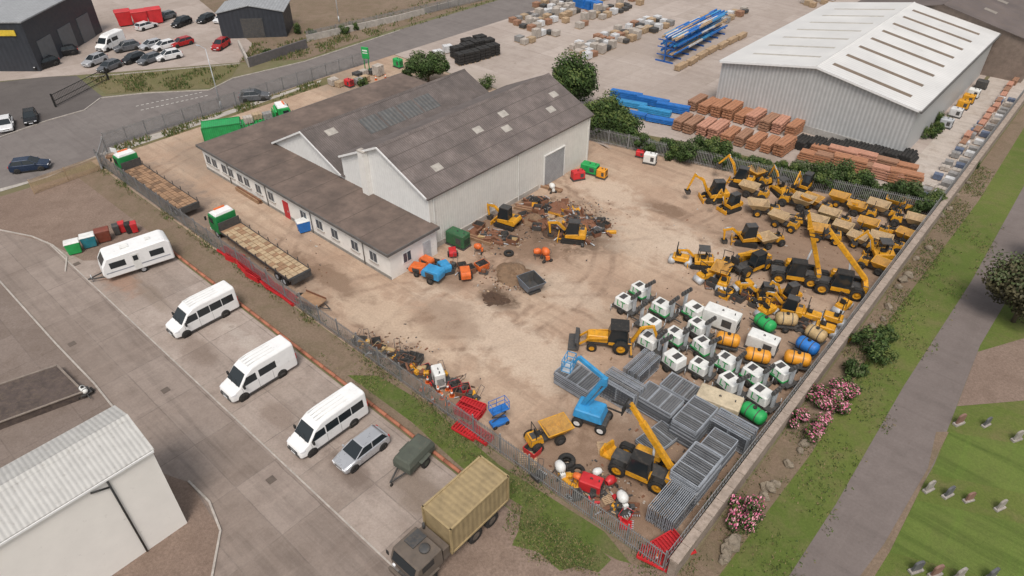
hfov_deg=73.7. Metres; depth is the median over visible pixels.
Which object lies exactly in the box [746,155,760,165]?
bush
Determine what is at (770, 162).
bush
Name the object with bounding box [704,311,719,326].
access door
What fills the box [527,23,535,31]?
block pallet
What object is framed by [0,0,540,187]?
road
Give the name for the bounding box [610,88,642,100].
blue pipe pack
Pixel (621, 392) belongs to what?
fence panel rack
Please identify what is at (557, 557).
grass tufts
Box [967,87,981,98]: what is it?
generator set
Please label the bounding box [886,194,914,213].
site dumper
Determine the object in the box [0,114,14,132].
car
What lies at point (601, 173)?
generator set
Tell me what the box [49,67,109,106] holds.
gate
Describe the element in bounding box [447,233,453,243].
access door
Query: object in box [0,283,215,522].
old tarmac
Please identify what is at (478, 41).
black crate stack
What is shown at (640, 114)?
blue pipe pack
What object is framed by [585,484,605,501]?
plate compactor
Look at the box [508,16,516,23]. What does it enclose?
block pallet
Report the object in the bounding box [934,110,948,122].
bush
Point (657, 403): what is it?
fence panel stack
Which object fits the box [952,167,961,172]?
block pallet
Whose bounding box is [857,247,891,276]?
site dumper
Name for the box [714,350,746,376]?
lighting tower
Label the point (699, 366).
lighting tower
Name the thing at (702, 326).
lighting tower
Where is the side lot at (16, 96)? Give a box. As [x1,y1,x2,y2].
[0,76,101,137]
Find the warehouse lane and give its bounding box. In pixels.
[893,77,1023,190]
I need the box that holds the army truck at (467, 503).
[386,455,508,575]
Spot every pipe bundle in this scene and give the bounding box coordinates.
[794,133,812,150]
[807,135,827,148]
[823,137,843,145]
[840,138,857,146]
[855,141,872,149]
[867,144,887,155]
[883,148,900,158]
[897,148,918,162]
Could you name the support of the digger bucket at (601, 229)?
on the yard ground at (514, 351)
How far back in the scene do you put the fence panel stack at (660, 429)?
52.02 m
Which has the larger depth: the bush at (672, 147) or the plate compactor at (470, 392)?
the bush at (672, 147)
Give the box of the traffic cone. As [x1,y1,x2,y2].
[449,389,454,397]
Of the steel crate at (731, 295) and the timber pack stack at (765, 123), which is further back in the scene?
the timber pack stack at (765, 123)
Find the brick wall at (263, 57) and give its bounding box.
[247,39,307,66]
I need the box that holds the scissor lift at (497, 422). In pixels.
[488,395,509,429]
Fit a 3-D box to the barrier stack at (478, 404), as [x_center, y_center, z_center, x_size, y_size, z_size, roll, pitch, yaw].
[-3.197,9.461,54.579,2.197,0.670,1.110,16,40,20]
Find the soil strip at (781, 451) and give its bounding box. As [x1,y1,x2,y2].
[679,106,1023,575]
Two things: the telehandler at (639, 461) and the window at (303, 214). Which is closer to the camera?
the telehandler at (639, 461)
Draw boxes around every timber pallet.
[519,451,536,465]
[553,217,565,223]
[597,442,607,454]
[601,491,613,504]
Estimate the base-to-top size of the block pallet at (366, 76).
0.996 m
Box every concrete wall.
[237,40,248,66]
[306,0,473,41]
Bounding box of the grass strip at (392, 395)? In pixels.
[348,375,629,562]
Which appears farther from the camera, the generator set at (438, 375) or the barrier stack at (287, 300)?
the barrier stack at (287, 300)
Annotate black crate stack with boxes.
[449,44,464,58]
[454,50,469,65]
[459,41,473,49]
[460,36,474,42]
[465,48,479,63]
[470,38,484,47]
[472,33,486,38]
[475,45,490,60]
[481,36,494,43]
[485,42,499,55]
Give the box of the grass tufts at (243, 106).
[89,0,918,510]
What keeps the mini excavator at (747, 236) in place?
on the yard ground at (514, 351)
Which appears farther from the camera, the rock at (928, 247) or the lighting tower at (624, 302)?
the rock at (928, 247)
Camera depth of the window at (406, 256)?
68.86 m
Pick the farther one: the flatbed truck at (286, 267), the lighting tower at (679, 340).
the flatbed truck at (286, 267)
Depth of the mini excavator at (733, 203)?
78.46 m
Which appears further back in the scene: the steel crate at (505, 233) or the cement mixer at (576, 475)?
the steel crate at (505, 233)
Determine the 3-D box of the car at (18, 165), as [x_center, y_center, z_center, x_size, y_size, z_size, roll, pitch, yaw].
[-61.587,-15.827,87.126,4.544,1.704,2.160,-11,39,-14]
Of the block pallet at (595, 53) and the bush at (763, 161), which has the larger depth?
the block pallet at (595, 53)
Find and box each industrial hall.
[271,69,488,178]
[337,73,593,247]
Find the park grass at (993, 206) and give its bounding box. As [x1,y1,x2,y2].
[719,128,1023,575]
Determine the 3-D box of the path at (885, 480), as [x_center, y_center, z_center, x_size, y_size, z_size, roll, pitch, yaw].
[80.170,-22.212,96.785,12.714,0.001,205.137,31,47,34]
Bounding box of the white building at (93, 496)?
[0,405,186,575]
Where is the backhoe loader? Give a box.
[567,318,658,357]
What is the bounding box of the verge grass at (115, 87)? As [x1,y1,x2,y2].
[88,64,239,93]
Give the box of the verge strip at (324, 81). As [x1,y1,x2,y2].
[109,76,329,148]
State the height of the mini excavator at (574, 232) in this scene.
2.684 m
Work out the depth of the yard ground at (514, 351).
67.97 m
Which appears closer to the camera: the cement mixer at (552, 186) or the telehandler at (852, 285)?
the telehandler at (852, 285)
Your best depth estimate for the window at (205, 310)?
62.00 m
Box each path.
[789,187,1023,575]
[957,338,1023,405]
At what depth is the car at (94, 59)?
117.73 m
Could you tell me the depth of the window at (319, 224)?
73.70 m
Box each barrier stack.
[217,246,230,255]
[224,250,244,263]
[236,258,254,273]
[244,267,265,282]
[258,275,275,289]
[268,283,287,297]
[281,291,299,306]
[451,420,479,440]
[453,400,481,422]
[457,396,486,417]
[465,423,494,445]
[636,544,669,572]
[647,528,683,558]
[667,547,696,561]
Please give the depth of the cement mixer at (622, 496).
46.92 m
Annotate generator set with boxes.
[344,78,354,87]
[393,57,403,68]
[431,363,445,389]
[445,226,470,250]
[570,168,585,181]
[578,471,603,494]
[580,160,599,176]
[595,167,607,179]
[635,149,645,158]
[642,151,657,165]
[696,383,743,418]
[702,301,742,333]
[743,327,780,358]
[940,116,954,129]
[948,106,963,118]
[956,98,971,110]
[962,92,976,104]
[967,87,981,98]
[974,78,989,89]
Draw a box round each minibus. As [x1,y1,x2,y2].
[165,280,239,338]
[287,382,368,458]
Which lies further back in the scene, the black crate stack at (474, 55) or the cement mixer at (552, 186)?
the black crate stack at (474, 55)
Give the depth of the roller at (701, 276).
67.86 m
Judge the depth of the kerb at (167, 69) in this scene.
116.29 m
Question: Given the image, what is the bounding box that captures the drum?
[618,507,633,523]
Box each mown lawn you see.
[890,500,1023,575]
[932,432,1023,493]
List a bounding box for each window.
[98,252,103,265]
[109,259,126,268]
[149,247,164,256]
[185,313,197,323]
[197,306,210,317]
[204,153,212,165]
[209,300,221,311]
[211,157,218,169]
[220,163,228,175]
[221,294,233,304]
[227,166,235,179]
[236,172,244,184]
[243,176,251,189]
[254,182,262,195]
[267,190,275,203]
[299,208,307,218]
[312,427,325,441]
[315,218,323,232]
[325,417,338,431]
[330,226,339,241]
[338,408,351,422]
[350,238,359,253]
[351,400,363,413]
[369,249,378,264]
[402,249,411,263]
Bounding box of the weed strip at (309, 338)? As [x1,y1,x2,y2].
[74,168,659,570]
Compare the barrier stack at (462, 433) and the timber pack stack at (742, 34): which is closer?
the barrier stack at (462, 433)
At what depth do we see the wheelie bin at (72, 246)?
71.70 m
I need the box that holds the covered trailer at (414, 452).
[389,433,434,486]
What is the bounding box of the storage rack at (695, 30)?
[655,9,727,63]
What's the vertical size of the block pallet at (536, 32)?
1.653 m
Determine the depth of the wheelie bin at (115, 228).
74.67 m
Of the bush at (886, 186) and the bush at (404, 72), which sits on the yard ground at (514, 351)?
the bush at (404, 72)
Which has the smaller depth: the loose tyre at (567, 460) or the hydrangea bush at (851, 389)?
the loose tyre at (567, 460)
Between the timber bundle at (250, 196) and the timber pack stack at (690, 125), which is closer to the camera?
the timber bundle at (250, 196)
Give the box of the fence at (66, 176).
[28,157,100,193]
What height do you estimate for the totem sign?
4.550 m
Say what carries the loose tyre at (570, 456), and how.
on the loose tyre at (567, 460)
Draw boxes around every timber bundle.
[235,186,262,203]
[470,232,493,245]
[513,203,540,211]
[540,184,562,192]
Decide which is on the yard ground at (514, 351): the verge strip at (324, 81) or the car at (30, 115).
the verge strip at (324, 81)
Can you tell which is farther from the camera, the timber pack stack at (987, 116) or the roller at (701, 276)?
the timber pack stack at (987, 116)
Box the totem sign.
[361,47,369,69]
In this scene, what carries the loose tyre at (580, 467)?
on the yard ground at (514, 351)
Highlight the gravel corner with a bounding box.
[437,505,678,575]
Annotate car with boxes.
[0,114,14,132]
[7,156,50,173]
[20,107,38,124]
[33,55,59,69]
[60,44,78,55]
[81,51,108,66]
[96,58,122,72]
[113,39,140,52]
[121,50,145,64]
[134,21,157,30]
[136,51,159,65]
[138,37,160,50]
[151,38,174,51]
[156,47,182,61]
[162,10,176,21]
[170,15,192,27]
[171,35,193,47]
[196,12,215,23]
[210,36,230,50]
[238,89,269,102]
[332,425,389,473]
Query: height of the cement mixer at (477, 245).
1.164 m
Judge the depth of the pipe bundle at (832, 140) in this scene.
91.46 m
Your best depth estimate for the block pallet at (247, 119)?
95.16 m
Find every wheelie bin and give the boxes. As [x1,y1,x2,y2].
[63,237,81,254]
[78,231,96,248]
[93,226,111,242]
[111,222,120,234]
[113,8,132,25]
[117,220,125,232]
[123,221,132,233]
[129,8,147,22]
[129,220,138,232]
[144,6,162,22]
[295,217,310,232]
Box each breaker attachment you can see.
[381,346,394,351]
[487,232,501,236]
[494,240,507,244]
[521,202,531,205]
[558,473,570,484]
[585,238,594,245]
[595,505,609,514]
[602,230,616,233]
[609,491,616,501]
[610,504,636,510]
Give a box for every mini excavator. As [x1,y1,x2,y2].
[486,203,521,231]
[548,218,586,244]
[678,244,713,269]
[684,173,729,203]
[710,189,743,214]
[716,154,755,189]
[721,223,761,248]
[738,281,777,304]
[762,280,802,301]
[763,291,805,320]
[768,165,791,197]
[789,171,814,192]
[851,230,895,259]
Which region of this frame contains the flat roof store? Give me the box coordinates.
[0,364,86,429]
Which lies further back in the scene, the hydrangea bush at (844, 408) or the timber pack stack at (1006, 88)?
the timber pack stack at (1006, 88)
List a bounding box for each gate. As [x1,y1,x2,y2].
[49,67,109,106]
[95,136,107,168]
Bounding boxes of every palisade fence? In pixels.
[93,149,667,567]
[101,52,365,146]
[306,9,402,34]
[403,0,479,12]
[589,127,936,214]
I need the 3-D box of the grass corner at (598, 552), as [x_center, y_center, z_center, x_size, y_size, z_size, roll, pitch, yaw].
[2.960,17.083,45.174,7.010,0.001,2.896,20,41,24]
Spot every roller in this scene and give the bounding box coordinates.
[668,242,692,266]
[692,260,715,284]
[715,270,731,291]
[731,269,756,290]
[753,295,779,315]
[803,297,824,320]
[811,309,838,338]
[821,303,846,328]
[831,291,853,314]
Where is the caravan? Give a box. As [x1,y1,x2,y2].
[88,230,174,281]
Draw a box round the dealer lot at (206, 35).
[0,0,251,80]
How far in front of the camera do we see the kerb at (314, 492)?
53.22 m
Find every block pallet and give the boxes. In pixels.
[242,114,253,123]
[251,111,261,120]
[262,110,272,119]
[327,76,338,86]
[334,80,343,87]
[352,70,362,76]
[353,77,362,85]
[358,68,368,74]
[359,74,369,81]
[372,63,384,76]
[432,49,442,54]
[442,43,451,53]
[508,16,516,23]
[513,19,521,25]
[514,34,524,42]
[519,23,527,28]
[520,37,528,45]
[526,17,533,23]
[526,35,535,43]
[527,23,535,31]
[531,27,540,38]
[532,1,540,7]
[532,21,541,27]
[535,7,543,16]
[537,20,544,26]
[540,3,546,7]
[541,28,545,36]
[542,13,551,18]
[543,18,552,25]
[546,29,550,35]
[547,3,555,7]
[550,0,558,4]
[550,15,557,22]
[551,29,560,36]
[552,7,559,15]
[559,12,567,18]
[561,16,569,23]
[563,4,570,9]
[564,10,572,16]
[567,1,574,7]
[568,8,576,15]
[569,43,574,50]
[573,48,583,55]
[575,21,584,29]
[575,41,584,48]
[578,0,583,8]
[580,11,588,20]
[582,50,592,60]
[584,0,594,10]
[588,10,595,19]
[590,42,598,49]
[591,0,602,9]
[591,50,597,57]
[592,37,601,42]
[593,3,602,10]
[593,33,602,37]
[597,43,606,54]
[598,13,606,19]
[600,31,608,36]
[603,10,611,18]
[608,39,616,49]
[609,7,617,15]
[610,32,619,40]
[613,24,621,30]
[615,2,623,8]
[617,36,625,43]
[618,8,623,13]
[623,38,629,43]
[625,23,632,29]
[627,33,636,41]
[629,27,638,33]
[630,20,638,26]
[633,29,641,39]
[635,22,644,27]
[636,0,643,5]
[641,26,648,33]
[644,19,653,24]
[646,17,655,21]
[649,26,658,33]
[654,23,662,30]
[663,22,669,28]
[666,19,674,26]
[724,16,730,23]
[727,14,734,20]
[735,9,744,17]
[804,0,812,5]
[809,1,817,7]
[820,0,828,4]
[923,185,932,191]
[925,182,935,189]
[932,171,943,180]
[937,185,947,190]
[940,164,949,171]
[940,179,951,187]
[944,158,954,167]
[945,175,954,182]
[947,170,958,177]
[950,150,960,158]
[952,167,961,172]
[955,146,964,154]
[955,161,965,168]
[958,143,967,150]
[959,157,968,164]
[964,149,974,156]
[968,145,977,151]
[973,138,983,145]
[979,130,989,137]
[985,123,995,130]
[991,117,1000,123]
[994,113,1002,118]
[997,109,1005,115]
[1000,106,1008,111]
[1003,101,1012,106]
[1007,97,1015,102]
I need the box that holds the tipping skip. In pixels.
[517,270,546,294]
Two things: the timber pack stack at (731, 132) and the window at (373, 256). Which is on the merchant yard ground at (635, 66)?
the timber pack stack at (731, 132)
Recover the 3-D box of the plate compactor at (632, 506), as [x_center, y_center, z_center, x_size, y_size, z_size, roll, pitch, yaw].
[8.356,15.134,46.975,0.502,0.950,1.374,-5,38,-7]
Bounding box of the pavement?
[0,80,320,191]
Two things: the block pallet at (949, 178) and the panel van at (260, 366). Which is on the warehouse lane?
the block pallet at (949, 178)
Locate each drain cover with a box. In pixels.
[67,341,76,346]
[160,387,169,393]
[266,475,276,483]
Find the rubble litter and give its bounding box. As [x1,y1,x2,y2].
[228,192,882,509]
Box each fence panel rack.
[599,366,646,413]
[622,348,660,384]
[646,480,697,532]
[706,407,758,454]
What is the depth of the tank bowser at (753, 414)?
52.65 m
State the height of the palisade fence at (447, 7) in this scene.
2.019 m
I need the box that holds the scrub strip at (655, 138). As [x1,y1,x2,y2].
[591,132,935,214]
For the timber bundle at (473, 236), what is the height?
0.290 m
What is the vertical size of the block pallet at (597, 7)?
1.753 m
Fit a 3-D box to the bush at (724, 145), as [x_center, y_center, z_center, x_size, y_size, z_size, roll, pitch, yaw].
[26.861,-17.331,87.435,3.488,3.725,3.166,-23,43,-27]
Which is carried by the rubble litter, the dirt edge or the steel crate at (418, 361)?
the steel crate at (418, 361)
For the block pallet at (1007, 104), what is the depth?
103.55 m
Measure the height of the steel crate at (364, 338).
0.613 m
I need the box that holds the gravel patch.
[0,174,173,260]
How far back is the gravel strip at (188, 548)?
45.10 m
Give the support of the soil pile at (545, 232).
on the yard ground at (514, 351)
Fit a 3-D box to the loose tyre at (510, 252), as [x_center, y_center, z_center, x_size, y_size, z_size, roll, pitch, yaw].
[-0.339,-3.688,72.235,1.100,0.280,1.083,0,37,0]
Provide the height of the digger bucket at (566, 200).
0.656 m
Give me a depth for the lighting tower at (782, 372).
56.34 m
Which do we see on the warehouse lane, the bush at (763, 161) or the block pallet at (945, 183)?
the block pallet at (945, 183)
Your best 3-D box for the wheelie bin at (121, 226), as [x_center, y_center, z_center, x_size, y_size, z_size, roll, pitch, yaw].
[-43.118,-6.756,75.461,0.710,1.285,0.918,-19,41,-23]
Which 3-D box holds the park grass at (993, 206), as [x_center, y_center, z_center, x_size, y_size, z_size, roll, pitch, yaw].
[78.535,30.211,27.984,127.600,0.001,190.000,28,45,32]
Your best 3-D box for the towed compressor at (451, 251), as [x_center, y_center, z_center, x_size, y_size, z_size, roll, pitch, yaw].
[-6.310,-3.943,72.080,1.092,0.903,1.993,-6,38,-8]
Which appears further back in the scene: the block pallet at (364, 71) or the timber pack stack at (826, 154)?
the block pallet at (364, 71)
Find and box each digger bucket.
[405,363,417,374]
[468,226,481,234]
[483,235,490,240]
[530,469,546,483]
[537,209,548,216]
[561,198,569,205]
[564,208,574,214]
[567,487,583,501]
[572,207,583,214]
[588,494,599,505]
[590,494,599,505]
[591,226,604,232]
[600,443,613,459]
[604,439,615,454]
[613,502,629,518]
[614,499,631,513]
[619,516,633,529]
[629,502,639,516]
[719,291,732,300]
[799,323,807,333]
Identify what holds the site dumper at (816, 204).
on the yard ground at (514, 351)
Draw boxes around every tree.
[403,50,449,81]
[551,47,599,102]
[583,89,624,135]
[607,106,644,137]
[980,249,1023,322]
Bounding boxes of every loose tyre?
[504,249,513,256]
[558,453,575,468]
[563,458,575,471]
[570,464,584,472]
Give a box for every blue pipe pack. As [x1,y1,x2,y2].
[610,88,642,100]
[617,98,646,108]
[625,109,647,119]
[636,94,669,105]
[638,104,671,116]
[645,114,673,126]
[655,100,690,113]
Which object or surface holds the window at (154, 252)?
in the caravan
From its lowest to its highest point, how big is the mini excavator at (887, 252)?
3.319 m
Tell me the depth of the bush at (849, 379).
56.04 m
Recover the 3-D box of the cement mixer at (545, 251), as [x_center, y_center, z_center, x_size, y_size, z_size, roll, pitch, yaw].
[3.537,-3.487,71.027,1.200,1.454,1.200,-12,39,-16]
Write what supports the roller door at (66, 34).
in the showroom building at (33, 33)
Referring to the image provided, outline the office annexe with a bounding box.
[195,73,439,279]
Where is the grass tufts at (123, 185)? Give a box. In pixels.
[97,165,659,568]
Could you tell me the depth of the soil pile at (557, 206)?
78.88 m
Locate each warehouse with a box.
[716,2,1001,150]
[858,0,1023,82]
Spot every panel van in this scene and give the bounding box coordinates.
[95,28,125,51]
[219,335,297,401]
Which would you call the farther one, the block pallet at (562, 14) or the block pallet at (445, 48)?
the block pallet at (562, 14)
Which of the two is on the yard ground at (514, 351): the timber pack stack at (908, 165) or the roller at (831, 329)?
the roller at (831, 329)
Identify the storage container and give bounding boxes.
[200,116,240,140]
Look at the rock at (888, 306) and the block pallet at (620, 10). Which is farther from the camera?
the block pallet at (620, 10)
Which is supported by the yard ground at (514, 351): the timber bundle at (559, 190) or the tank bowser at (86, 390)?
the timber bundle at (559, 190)
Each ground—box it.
[0,0,1023,574]
[0,231,393,575]
[57,247,456,569]
[92,55,925,568]
[200,0,486,61]
[395,0,985,213]
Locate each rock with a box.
[718,552,730,564]
[721,542,732,556]
[725,534,739,552]
[758,491,769,500]
[760,481,775,493]
[769,480,780,487]
[783,459,793,467]
[796,447,803,454]
[798,438,809,446]
[884,303,892,309]
[894,284,902,288]
[899,275,907,282]
[903,271,913,278]
[912,256,919,260]
[924,245,932,250]
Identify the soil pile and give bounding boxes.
[482,291,510,306]
[496,262,531,286]
[524,213,548,226]
[542,228,560,238]
[549,201,572,215]
[580,219,600,228]
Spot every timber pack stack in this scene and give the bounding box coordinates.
[672,112,693,130]
[674,61,688,71]
[682,114,704,133]
[686,55,698,65]
[687,93,707,110]
[695,116,717,136]
[696,50,708,59]
[697,96,719,114]
[705,45,717,54]
[706,118,730,138]
[710,97,732,117]
[717,40,728,49]
[720,125,741,142]
[721,99,743,120]
[726,36,738,44]
[733,107,753,123]
[733,127,753,146]
[736,31,747,40]
[744,107,766,126]
[745,131,768,150]
[758,112,780,131]
[759,134,780,153]
[770,114,790,133]
[772,134,797,156]
[784,118,805,135]
[797,148,829,162]
[809,143,834,152]
[814,150,843,163]
[828,143,859,155]
[832,151,868,172]
[847,146,878,161]
[855,161,884,179]
[869,155,899,166]
[871,162,904,181]
[886,160,918,170]
[887,166,924,182]
[959,137,968,144]
[963,130,973,138]
[973,125,982,135]
[978,119,986,129]
[982,112,991,121]
[986,107,994,113]
[993,102,1000,111]
[995,96,1003,101]
[1000,91,1007,96]
[1001,86,1010,92]
[1006,81,1013,88]
[1012,77,1019,84]
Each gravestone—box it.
[907,560,925,575]
[922,480,936,493]
[926,564,944,575]
[941,485,955,499]
[952,413,966,426]
[954,567,967,575]
[962,492,976,503]
[981,417,992,428]
[986,567,1000,575]
[993,499,1007,512]
[1010,430,1023,442]
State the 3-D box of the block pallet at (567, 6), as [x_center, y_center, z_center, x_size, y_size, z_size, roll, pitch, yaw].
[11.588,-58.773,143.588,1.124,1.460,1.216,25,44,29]
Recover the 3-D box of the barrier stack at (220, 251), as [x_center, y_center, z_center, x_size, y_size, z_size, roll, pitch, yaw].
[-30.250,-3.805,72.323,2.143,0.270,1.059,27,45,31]
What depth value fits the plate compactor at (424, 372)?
57.53 m
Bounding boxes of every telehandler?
[607,397,675,495]
[724,249,771,278]
[770,209,821,288]
[809,227,868,301]
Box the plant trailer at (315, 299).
[295,289,329,310]
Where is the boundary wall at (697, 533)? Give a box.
[663,90,1023,575]
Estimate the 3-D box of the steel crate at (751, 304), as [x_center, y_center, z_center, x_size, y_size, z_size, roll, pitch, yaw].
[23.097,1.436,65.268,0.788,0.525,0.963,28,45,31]
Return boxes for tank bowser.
[78,385,93,398]
[716,331,745,351]
[739,401,766,429]
[743,346,770,367]
[749,312,776,333]
[773,311,803,333]
[783,349,812,373]
[788,335,819,359]
[797,324,827,346]
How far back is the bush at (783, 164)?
84.68 m
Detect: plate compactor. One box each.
[363,329,371,346]
[407,360,418,378]
[411,359,426,369]
[416,369,430,377]
[420,370,431,378]
[438,360,449,378]
[450,379,464,391]
[451,252,457,269]
[451,375,465,385]
[467,390,472,397]
[472,385,484,400]
[479,265,492,274]
[555,467,571,481]
[565,478,577,498]
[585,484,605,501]
[590,489,607,499]
[608,488,626,514]
[628,503,639,512]
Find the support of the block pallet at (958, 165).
on the warehouse lane
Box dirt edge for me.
[860,432,948,575]
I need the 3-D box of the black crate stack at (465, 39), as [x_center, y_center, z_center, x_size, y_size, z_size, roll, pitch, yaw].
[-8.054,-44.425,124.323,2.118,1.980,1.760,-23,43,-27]
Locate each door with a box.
[36,34,59,58]
[57,23,78,46]
[76,13,95,42]
[130,253,142,269]
[240,18,265,37]
[282,200,290,219]
[423,240,431,256]
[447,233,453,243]
[543,145,565,185]
[580,482,588,491]
[582,165,587,171]
[644,155,649,161]
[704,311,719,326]
[748,337,761,347]
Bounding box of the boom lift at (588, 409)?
[561,351,612,434]
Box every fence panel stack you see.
[553,358,600,398]
[634,380,684,424]
[635,420,677,449]
[660,372,699,403]
[668,441,722,507]
[669,395,717,448]
[699,427,738,473]
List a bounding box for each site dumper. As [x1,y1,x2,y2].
[523,412,574,453]
[710,250,734,276]
[738,179,769,198]
[748,165,772,187]
[748,197,779,217]
[757,225,785,249]
[768,208,799,233]
[778,184,816,212]
[794,206,829,225]
[801,191,832,214]
[808,222,841,245]
[818,205,851,223]
[829,189,859,210]
[832,218,863,236]
[846,228,878,250]
[847,198,876,217]
[857,214,889,232]
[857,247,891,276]
[866,196,901,221]
[870,229,904,256]
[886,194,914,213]
[888,219,917,242]
[890,205,929,229]
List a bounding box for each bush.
[293,22,300,33]
[338,24,349,33]
[352,22,358,29]
[357,77,368,86]
[401,68,412,76]
[479,74,495,89]
[620,128,638,145]
[633,133,653,151]
[643,139,662,152]
[656,137,675,151]
[664,141,679,161]
[674,141,700,162]
[675,140,691,151]
[687,134,719,165]
[696,135,726,163]
[709,138,734,164]
[719,158,731,170]
[724,492,766,533]
[730,152,747,168]
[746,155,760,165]
[750,157,769,169]
[766,159,773,174]
[771,160,788,178]
[779,162,799,181]
[788,407,833,443]
[791,158,812,178]
[800,160,823,187]
[805,383,845,411]
[813,160,838,185]
[815,161,847,190]
[820,385,850,414]
[828,377,860,400]
[836,158,858,192]
[838,375,861,393]
[841,356,869,379]
[845,168,875,193]
[848,325,886,355]
[857,171,879,199]
[865,335,900,364]
[873,181,895,199]
[875,324,899,342]
[882,178,912,208]
[893,180,923,199]
[909,190,934,213]
[920,126,940,139]
[927,187,947,212]
[930,121,944,133]
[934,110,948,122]
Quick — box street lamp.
[196,44,221,106]
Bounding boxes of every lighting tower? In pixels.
[610,290,641,318]
[626,279,656,303]
[631,301,664,333]
[633,328,667,354]
[647,295,681,326]
[658,334,688,374]
[663,325,693,351]
[675,287,704,321]
[683,316,716,339]
[684,355,718,382]
[686,334,721,361]
[712,370,750,401]
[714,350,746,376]
[737,361,775,387]
[743,382,783,413]
[769,360,802,392]
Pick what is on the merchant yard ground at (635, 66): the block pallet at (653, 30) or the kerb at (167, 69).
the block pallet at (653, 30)
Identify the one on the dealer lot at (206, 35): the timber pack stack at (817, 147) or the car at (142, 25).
the car at (142, 25)
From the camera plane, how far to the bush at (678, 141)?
89.37 m
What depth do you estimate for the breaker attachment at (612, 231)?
75.36 m
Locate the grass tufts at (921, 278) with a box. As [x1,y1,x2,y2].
[679,165,1003,575]
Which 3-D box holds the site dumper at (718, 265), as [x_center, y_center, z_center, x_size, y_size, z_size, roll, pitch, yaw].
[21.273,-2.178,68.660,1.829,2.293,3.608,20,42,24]
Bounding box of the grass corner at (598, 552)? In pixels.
[512,507,610,571]
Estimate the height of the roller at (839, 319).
2.330 m
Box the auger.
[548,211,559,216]
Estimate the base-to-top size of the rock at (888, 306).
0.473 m
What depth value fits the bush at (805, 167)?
83.44 m
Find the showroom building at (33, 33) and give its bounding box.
[0,0,102,70]
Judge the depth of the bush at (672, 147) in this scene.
88.83 m
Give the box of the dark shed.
[214,0,292,38]
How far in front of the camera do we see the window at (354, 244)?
70.51 m
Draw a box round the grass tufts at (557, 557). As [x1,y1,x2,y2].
[317,343,662,575]
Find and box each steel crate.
[352,335,366,346]
[371,336,381,348]
[371,341,386,354]
[386,350,400,363]
[393,353,409,369]
[395,351,409,361]
[398,353,415,365]
[405,350,423,364]
[428,376,436,389]
[445,264,454,275]
[448,379,462,390]
[449,379,461,391]
[455,383,468,397]
[456,261,466,268]
[460,382,470,392]
[463,263,475,273]
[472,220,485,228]
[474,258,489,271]
[500,230,508,237]
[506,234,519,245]
[518,210,529,216]
[523,443,541,458]
[529,196,539,203]
[532,204,542,213]
[532,222,541,230]
[542,204,551,211]
[552,224,561,231]
[591,229,601,237]
[596,217,605,227]
[601,220,611,228]
[706,276,717,289]
[715,287,728,297]
[718,287,733,293]
[723,286,737,299]
[733,290,748,303]
[741,287,753,299]
[748,297,759,308]
[773,296,783,305]
[797,316,809,324]
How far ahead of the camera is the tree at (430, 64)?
108.50 m
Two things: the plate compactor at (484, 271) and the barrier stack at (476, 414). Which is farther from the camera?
the plate compactor at (484, 271)
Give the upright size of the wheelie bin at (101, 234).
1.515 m
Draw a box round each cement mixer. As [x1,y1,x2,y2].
[474,243,482,254]
[533,247,542,259]
[539,247,552,263]
[548,183,556,193]
[552,460,567,481]
[572,472,580,482]
[592,467,601,476]
[604,474,618,490]
[616,490,629,511]
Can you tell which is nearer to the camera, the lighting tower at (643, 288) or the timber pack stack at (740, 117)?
the lighting tower at (643, 288)
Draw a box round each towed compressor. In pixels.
[407,261,426,276]
[419,254,434,264]
[420,263,444,284]
[436,259,451,272]
[447,245,457,256]
[458,264,472,279]
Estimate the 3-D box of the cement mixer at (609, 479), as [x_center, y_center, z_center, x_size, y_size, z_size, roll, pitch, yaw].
[7.025,13.793,48.585,0.960,1.164,0.960,-27,45,-31]
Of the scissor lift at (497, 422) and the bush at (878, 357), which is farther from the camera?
the bush at (878, 357)
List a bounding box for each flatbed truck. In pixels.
[109,148,199,214]
[204,205,311,285]
[240,101,292,127]
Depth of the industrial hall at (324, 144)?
84.89 m
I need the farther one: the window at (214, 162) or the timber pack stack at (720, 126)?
the timber pack stack at (720, 126)
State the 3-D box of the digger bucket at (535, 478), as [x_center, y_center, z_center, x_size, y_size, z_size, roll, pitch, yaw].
[1.946,13.550,49.406,1.034,0.564,0.752,-29,46,-33]
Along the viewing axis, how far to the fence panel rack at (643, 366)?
57.20 m
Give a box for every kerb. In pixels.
[0,30,399,137]
[0,229,67,271]
[0,281,112,406]
[47,241,398,571]
[87,63,239,77]
[173,251,460,472]
[187,480,221,575]
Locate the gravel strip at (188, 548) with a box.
[112,474,218,575]
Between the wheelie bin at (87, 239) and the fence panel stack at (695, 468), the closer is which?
the fence panel stack at (695, 468)

